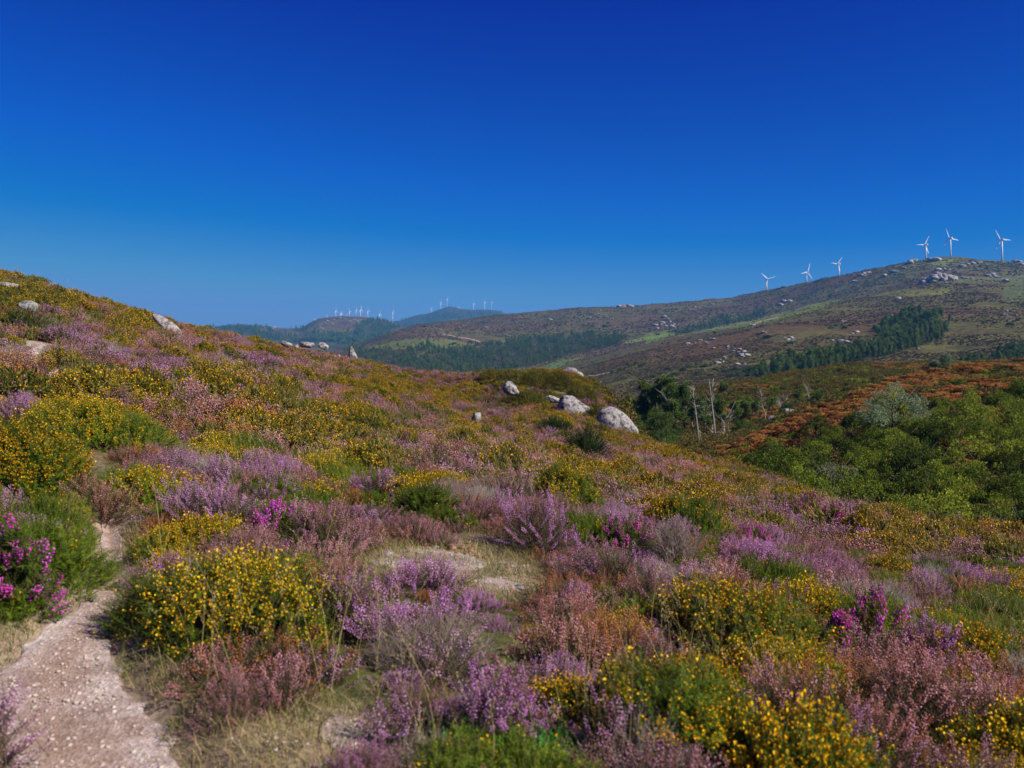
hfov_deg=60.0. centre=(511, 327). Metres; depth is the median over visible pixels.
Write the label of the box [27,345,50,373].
gravel
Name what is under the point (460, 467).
heather bush
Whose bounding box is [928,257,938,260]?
tor boulder
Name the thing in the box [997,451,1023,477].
tree heath
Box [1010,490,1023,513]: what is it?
tree heath
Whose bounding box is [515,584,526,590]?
stone
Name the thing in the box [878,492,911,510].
tree heath
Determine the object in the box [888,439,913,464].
tree heath
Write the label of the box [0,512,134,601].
gorse bush
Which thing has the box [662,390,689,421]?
pine tree
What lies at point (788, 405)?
oak tree
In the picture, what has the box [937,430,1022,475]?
tree heath
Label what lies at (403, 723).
heather bush
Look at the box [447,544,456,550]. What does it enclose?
stone
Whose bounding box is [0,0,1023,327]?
sky
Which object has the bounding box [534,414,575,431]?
broom bush
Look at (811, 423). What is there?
tree heath
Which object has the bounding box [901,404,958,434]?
tree heath
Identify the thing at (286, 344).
boulder
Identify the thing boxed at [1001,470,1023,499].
tree heath
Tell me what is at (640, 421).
oak tree
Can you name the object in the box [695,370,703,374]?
hill tree
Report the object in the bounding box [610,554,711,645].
heather bush
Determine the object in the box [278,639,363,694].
heather bush
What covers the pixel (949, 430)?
tree heath
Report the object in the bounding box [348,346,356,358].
standing stone
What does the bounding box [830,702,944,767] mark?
heather bush
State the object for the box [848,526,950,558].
gorse bush
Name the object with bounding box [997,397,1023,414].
tree heath
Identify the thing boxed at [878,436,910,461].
tree heath
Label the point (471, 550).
stone
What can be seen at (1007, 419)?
tree heath
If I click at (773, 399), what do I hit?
pine tree
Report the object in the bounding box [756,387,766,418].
dead tree
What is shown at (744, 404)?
pine tree
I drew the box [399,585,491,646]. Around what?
heather bush
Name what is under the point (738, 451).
tree heath
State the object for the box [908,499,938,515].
tree heath
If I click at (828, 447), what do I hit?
tree heath
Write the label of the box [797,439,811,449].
tree heath
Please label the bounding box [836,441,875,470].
tree heath
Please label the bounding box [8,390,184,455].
gorse bush
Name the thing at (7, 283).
rock slab
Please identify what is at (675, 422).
oak tree
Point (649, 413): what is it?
oak tree
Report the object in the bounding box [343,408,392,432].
gorse bush
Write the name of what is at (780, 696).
heather bush
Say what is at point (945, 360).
sallow tree
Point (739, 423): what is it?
oak tree
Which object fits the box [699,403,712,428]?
pine tree
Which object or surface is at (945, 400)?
tree heath
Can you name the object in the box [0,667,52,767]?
heather bush
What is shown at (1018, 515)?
oak shrub
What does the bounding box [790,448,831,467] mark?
tree heath
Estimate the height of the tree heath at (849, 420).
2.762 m
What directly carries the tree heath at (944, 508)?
on the valley
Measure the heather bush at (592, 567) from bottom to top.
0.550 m
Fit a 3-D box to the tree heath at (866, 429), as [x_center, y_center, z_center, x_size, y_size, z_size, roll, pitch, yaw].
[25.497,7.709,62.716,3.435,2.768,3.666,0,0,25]
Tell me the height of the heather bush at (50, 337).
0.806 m
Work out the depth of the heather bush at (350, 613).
4.43 m
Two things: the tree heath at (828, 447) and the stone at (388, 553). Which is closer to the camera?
the stone at (388, 553)
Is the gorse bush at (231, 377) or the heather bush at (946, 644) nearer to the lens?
the heather bush at (946, 644)
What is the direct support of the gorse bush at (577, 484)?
on the hillside
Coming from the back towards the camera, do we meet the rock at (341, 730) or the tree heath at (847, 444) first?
the tree heath at (847, 444)
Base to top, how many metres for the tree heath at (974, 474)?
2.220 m
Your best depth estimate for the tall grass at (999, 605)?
4.19 m
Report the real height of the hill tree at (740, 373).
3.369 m
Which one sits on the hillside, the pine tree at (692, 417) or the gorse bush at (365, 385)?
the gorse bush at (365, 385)
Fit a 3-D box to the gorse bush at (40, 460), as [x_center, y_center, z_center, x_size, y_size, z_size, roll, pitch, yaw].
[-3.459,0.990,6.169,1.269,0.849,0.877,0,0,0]
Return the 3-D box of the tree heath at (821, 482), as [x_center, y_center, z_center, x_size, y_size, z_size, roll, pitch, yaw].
[11.256,6.310,34.533,2.831,2.308,2.941,0,0,-25]
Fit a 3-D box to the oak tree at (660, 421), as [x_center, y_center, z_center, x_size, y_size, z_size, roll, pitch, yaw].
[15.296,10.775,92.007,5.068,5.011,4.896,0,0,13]
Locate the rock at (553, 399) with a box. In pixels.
[546,395,559,402]
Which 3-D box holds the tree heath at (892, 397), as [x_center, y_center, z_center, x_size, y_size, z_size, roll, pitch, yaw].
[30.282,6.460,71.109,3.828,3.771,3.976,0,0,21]
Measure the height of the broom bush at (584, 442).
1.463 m
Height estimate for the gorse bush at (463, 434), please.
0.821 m
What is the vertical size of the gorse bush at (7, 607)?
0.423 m
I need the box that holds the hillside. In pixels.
[0,338,950,767]
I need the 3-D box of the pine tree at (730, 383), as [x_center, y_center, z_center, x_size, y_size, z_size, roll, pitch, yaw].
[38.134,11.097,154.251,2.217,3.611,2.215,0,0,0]
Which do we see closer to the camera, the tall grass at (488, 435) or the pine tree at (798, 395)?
the tall grass at (488, 435)
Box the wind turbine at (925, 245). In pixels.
[919,237,928,258]
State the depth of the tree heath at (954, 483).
41.15 m
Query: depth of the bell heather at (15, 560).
4.33 m
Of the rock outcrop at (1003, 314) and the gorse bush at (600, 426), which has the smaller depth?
the gorse bush at (600, 426)
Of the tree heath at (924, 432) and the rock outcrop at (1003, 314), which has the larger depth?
the rock outcrop at (1003, 314)
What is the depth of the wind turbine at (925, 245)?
1849.51 m
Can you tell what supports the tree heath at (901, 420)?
on the valley
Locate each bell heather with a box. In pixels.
[0,509,76,622]
[814,608,857,656]
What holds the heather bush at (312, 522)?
on the hillside
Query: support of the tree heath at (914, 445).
on the valley
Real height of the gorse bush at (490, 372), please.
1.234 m
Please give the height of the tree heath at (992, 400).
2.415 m
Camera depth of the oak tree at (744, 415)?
126.68 m
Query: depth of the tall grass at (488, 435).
13.52 m
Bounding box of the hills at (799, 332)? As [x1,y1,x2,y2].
[299,257,1023,402]
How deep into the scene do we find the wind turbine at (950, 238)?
1869.00 m
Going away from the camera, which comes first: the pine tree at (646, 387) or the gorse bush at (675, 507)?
the gorse bush at (675, 507)
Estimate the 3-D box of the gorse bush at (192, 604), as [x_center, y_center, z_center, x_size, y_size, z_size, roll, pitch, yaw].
[-1.390,1.377,4.324,1.350,0.603,1.052,0,0,0]
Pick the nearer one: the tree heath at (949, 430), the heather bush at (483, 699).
the heather bush at (483, 699)
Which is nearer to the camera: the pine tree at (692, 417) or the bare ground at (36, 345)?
the bare ground at (36, 345)
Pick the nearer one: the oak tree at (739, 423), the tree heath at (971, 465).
the tree heath at (971, 465)
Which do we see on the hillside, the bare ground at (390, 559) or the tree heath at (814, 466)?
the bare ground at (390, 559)
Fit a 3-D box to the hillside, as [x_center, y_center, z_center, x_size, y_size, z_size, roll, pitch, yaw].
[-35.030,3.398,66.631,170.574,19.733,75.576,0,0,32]
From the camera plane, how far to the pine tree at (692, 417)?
109.00 m
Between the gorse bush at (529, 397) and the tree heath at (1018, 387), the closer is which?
the gorse bush at (529, 397)
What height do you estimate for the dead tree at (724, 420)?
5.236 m
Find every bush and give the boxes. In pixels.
[0,302,56,331]
[0,391,75,437]
[0,408,106,516]
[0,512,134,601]
[0,576,38,626]
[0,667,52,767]
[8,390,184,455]
[35,324,89,345]
[44,468,154,526]
[90,540,370,666]
[130,475,286,535]
[188,361,268,392]
[271,407,338,444]
[273,495,387,558]
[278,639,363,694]
[299,567,391,644]
[331,374,408,405]
[337,588,429,657]
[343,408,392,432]
[349,463,406,511]
[353,689,433,754]
[367,707,633,767]
[388,477,472,517]
[396,628,496,698]
[399,442,481,473]
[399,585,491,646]
[429,657,549,744]
[439,426,491,445]
[459,462,542,502]
[476,368,508,383]
[478,487,588,557]
[494,368,540,384]
[497,389,554,405]
[516,612,647,678]
[517,369,561,386]
[527,458,609,511]
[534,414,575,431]
[542,373,579,392]
[543,535,665,595]
[547,411,572,418]
[557,420,613,455]
[564,384,599,402]
[568,675,650,764]
[574,644,770,767]
[584,404,601,416]
[589,422,612,433]
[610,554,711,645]
[635,445,694,463]
[640,489,744,543]
[641,513,715,565]
[644,571,863,667]
[712,534,781,566]
[731,651,870,729]
[750,721,813,766]
[811,521,873,537]
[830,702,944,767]
[835,637,1021,752]
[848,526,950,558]
[900,607,978,673]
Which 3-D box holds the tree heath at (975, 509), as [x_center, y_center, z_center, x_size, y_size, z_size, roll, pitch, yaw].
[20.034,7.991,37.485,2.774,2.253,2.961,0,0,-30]
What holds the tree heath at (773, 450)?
on the valley
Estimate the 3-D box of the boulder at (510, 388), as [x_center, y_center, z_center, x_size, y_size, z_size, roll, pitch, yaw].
[-0.058,3.442,49.989,0.928,0.870,0.747,0,0,0]
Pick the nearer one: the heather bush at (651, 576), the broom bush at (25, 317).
the heather bush at (651, 576)
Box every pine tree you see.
[631,395,646,422]
[635,379,659,417]
[644,375,666,413]
[656,376,677,410]
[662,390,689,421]
[664,399,680,427]
[677,382,693,428]
[685,401,695,429]
[689,395,707,427]
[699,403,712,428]
[706,397,717,424]
[713,398,728,429]
[718,380,728,394]
[725,381,737,396]
[729,400,743,421]
[740,400,753,419]
[750,399,760,416]
[767,395,777,410]
[792,389,803,403]
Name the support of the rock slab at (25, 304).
on the hillside
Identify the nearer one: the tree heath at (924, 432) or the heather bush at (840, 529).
the heather bush at (840, 529)
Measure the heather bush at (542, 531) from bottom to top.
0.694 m
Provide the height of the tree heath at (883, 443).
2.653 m
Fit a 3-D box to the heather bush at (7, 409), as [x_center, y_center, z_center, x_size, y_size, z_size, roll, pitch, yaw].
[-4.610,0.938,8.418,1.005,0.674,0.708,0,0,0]
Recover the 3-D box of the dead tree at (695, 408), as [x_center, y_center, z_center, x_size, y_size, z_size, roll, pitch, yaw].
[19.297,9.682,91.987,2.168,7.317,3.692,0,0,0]
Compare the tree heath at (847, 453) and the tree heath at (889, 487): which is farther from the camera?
the tree heath at (847, 453)
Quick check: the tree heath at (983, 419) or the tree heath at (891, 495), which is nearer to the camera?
the tree heath at (891, 495)
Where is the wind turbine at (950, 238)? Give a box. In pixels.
[944,230,955,256]
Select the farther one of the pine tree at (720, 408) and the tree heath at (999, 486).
the pine tree at (720, 408)
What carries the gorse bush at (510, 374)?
on the hillside
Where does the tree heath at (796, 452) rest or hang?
on the valley
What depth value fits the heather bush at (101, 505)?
6.20 m
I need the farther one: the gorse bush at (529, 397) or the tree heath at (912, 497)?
the gorse bush at (529, 397)
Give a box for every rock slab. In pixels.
[0,282,20,287]
[17,300,37,310]
[152,314,183,337]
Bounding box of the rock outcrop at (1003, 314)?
[1001,310,1016,315]
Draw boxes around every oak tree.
[624,391,634,405]
[635,413,645,430]
[641,410,654,421]
[643,407,683,441]
[656,421,680,434]
[658,435,674,444]
[731,418,750,429]
[742,412,751,418]
[778,400,794,410]
[808,390,823,403]
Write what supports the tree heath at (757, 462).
on the hillside
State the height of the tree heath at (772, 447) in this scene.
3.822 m
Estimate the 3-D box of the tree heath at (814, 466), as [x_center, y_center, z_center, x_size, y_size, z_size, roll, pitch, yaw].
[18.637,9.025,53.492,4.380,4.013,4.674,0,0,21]
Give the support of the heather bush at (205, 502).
on the hillside
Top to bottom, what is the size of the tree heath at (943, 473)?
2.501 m
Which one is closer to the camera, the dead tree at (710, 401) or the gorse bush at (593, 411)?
the gorse bush at (593, 411)
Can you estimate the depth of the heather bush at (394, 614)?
4.30 m
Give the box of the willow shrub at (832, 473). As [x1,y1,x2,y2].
[808,458,858,491]
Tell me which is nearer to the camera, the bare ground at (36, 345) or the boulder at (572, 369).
the bare ground at (36, 345)
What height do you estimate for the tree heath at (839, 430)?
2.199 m
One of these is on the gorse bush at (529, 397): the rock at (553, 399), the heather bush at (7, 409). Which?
the rock at (553, 399)
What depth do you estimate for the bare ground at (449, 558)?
6.11 m
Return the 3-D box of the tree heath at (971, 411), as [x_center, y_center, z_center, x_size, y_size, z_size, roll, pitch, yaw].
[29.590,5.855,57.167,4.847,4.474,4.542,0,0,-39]
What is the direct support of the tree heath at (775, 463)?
on the hillside
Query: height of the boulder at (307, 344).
0.369 m
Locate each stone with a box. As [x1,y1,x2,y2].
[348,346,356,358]
[380,551,394,555]
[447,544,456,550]
[466,547,473,552]
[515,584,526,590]
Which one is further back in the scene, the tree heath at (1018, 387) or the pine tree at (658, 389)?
the pine tree at (658, 389)
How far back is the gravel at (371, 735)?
3.63 m
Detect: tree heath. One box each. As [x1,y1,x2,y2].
[723,441,753,462]
[742,448,784,475]
[756,435,791,462]
[762,443,786,458]
[762,451,840,499]
[775,460,837,498]
[787,438,824,462]
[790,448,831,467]
[793,409,832,440]
[793,439,843,463]
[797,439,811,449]
[803,444,837,475]
[814,429,855,450]
[820,424,850,439]
[830,455,897,503]
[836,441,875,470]
[837,428,884,460]
[837,450,856,465]
[839,409,867,430]
[848,418,884,446]
[849,462,920,502]
[853,448,899,476]
[853,468,889,489]
[865,409,891,427]
[866,481,910,509]
[867,385,909,417]
[869,427,925,454]
[874,427,910,441]
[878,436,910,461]
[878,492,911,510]
[886,433,943,475]
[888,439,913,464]
[893,438,950,476]
[893,462,951,500]
[894,409,928,429]
[895,493,933,510]
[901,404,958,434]
[908,458,956,485]
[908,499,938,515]
[913,417,955,447]
[915,486,977,521]
[923,401,949,416]
[926,414,978,450]
[927,473,986,510]
[928,395,955,410]
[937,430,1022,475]
[939,384,1006,433]
[941,463,993,490]
[946,459,988,479]
[952,489,1019,520]
[953,396,992,416]
[958,490,1011,518]
[959,416,1002,444]
[964,412,996,429]
[970,471,1023,510]
[973,405,1023,461]
[975,435,1020,455]
[982,390,1017,405]
[988,425,1023,465]
[992,396,1023,428]
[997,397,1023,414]
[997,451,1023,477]
[1000,376,1023,399]
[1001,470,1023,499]
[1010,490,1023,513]
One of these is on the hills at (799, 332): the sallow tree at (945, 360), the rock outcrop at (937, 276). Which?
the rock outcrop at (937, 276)
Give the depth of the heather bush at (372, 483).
7.81 m
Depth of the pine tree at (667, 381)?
122.38 m
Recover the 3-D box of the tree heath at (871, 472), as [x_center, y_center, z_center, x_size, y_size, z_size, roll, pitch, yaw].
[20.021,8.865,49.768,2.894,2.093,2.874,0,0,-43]
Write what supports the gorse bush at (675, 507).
on the hillside
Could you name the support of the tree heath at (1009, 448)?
on the valley
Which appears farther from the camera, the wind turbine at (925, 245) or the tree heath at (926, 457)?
the wind turbine at (925, 245)
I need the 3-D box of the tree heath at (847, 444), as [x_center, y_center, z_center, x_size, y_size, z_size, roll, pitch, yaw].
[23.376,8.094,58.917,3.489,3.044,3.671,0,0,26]
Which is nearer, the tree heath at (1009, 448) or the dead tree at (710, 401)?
the tree heath at (1009, 448)
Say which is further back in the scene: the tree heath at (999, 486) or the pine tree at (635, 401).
the pine tree at (635, 401)
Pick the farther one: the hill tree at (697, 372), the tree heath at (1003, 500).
the hill tree at (697, 372)
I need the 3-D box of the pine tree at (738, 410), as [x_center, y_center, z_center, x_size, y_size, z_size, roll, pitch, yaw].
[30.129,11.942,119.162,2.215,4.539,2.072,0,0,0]
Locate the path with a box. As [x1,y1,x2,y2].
[0,351,179,767]
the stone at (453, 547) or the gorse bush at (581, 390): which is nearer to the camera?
the stone at (453, 547)
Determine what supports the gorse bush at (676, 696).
on the hillside
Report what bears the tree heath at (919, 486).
on the valley
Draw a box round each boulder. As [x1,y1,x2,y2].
[281,341,291,347]
[299,342,314,347]
[318,342,328,349]
[471,412,480,420]
[503,381,518,395]
[556,395,592,416]
[562,367,583,376]
[597,406,638,433]
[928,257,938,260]
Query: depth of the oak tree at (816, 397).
121.10 m
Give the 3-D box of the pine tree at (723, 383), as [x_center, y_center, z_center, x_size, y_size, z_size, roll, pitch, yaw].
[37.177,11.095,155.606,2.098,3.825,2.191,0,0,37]
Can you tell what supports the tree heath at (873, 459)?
on the valley
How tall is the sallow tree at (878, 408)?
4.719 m
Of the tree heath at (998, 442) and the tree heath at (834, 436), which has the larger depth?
the tree heath at (834, 436)
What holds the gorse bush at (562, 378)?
on the hillside
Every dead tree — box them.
[687,385,703,439]
[706,378,718,433]
[714,401,735,432]
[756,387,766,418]
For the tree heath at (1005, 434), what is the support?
on the valley
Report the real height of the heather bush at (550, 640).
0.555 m
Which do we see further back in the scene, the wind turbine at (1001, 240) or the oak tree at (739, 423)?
the wind turbine at (1001, 240)
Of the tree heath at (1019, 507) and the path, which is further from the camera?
the tree heath at (1019, 507)
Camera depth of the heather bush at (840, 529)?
11.83 m
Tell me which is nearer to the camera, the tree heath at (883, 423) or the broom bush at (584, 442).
the broom bush at (584, 442)
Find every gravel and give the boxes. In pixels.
[0,537,534,767]
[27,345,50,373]
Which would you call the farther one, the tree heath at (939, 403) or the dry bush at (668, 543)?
the tree heath at (939, 403)
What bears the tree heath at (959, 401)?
on the valley
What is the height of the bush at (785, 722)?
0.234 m
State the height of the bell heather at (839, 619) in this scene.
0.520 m
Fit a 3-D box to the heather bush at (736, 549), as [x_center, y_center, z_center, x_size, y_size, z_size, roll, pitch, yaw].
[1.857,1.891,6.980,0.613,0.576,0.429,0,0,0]
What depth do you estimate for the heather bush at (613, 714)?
3.28 m
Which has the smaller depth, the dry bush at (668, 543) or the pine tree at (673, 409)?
the dry bush at (668, 543)
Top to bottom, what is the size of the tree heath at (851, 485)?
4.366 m
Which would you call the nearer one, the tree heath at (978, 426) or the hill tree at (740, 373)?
the tree heath at (978, 426)
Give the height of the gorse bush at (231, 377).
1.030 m
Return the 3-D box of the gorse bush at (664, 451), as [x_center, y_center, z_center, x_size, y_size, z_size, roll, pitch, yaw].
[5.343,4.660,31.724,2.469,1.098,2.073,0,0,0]
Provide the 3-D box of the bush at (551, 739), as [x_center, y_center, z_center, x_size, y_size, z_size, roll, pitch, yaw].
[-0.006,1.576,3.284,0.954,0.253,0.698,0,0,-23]
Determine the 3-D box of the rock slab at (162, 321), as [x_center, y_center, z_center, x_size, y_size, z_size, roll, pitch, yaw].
[-12.354,0.023,32.009,1.277,1.040,0.400,0,0,0]
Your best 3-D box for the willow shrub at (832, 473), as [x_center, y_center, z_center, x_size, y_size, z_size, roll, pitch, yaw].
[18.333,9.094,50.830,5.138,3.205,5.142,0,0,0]
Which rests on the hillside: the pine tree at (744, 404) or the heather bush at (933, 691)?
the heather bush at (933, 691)
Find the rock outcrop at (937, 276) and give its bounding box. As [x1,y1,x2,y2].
[917,272,957,284]
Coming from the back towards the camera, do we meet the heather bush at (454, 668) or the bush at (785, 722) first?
the heather bush at (454, 668)
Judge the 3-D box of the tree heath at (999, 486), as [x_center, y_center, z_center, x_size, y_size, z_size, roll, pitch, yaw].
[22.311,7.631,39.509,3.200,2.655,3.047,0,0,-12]
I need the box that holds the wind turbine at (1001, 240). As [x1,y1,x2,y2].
[995,230,1006,262]
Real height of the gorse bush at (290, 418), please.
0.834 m
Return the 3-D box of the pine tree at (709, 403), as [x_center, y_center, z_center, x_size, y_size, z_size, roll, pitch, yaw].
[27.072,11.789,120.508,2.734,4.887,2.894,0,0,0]
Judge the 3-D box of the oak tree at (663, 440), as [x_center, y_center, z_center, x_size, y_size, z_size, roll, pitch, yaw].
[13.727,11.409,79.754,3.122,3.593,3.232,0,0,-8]
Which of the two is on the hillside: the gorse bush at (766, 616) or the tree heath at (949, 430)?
the gorse bush at (766, 616)
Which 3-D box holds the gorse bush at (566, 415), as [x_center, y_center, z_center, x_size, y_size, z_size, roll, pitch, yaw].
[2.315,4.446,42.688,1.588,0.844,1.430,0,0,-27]
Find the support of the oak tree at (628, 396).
on the valley
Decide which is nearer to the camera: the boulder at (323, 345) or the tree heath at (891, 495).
the tree heath at (891, 495)
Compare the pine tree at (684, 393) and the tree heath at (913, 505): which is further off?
the pine tree at (684, 393)
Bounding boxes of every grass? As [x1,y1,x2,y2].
[0,267,1023,566]
[75,365,1023,767]
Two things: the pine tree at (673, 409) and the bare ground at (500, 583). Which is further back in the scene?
the pine tree at (673, 409)
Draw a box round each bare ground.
[26,341,43,349]
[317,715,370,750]
[369,556,408,567]
[415,549,486,570]
[475,578,519,590]
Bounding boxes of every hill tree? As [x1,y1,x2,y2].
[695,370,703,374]
[726,373,736,376]
[735,371,743,375]
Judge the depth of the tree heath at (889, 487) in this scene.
44.62 m
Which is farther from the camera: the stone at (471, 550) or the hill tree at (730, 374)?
the hill tree at (730, 374)
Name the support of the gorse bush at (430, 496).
on the hillside
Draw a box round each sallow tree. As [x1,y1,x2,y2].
[854,380,938,430]
[927,350,955,368]
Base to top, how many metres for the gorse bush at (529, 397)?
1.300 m
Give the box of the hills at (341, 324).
[213,306,504,345]
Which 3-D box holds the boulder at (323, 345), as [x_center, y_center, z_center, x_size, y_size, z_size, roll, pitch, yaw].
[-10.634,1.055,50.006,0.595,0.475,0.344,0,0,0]
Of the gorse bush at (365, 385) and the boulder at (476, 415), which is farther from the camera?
the boulder at (476, 415)
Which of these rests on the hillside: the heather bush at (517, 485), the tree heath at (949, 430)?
the heather bush at (517, 485)
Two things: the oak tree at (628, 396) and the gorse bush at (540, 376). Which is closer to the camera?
the gorse bush at (540, 376)
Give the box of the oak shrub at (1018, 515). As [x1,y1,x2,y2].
[972,500,1023,524]

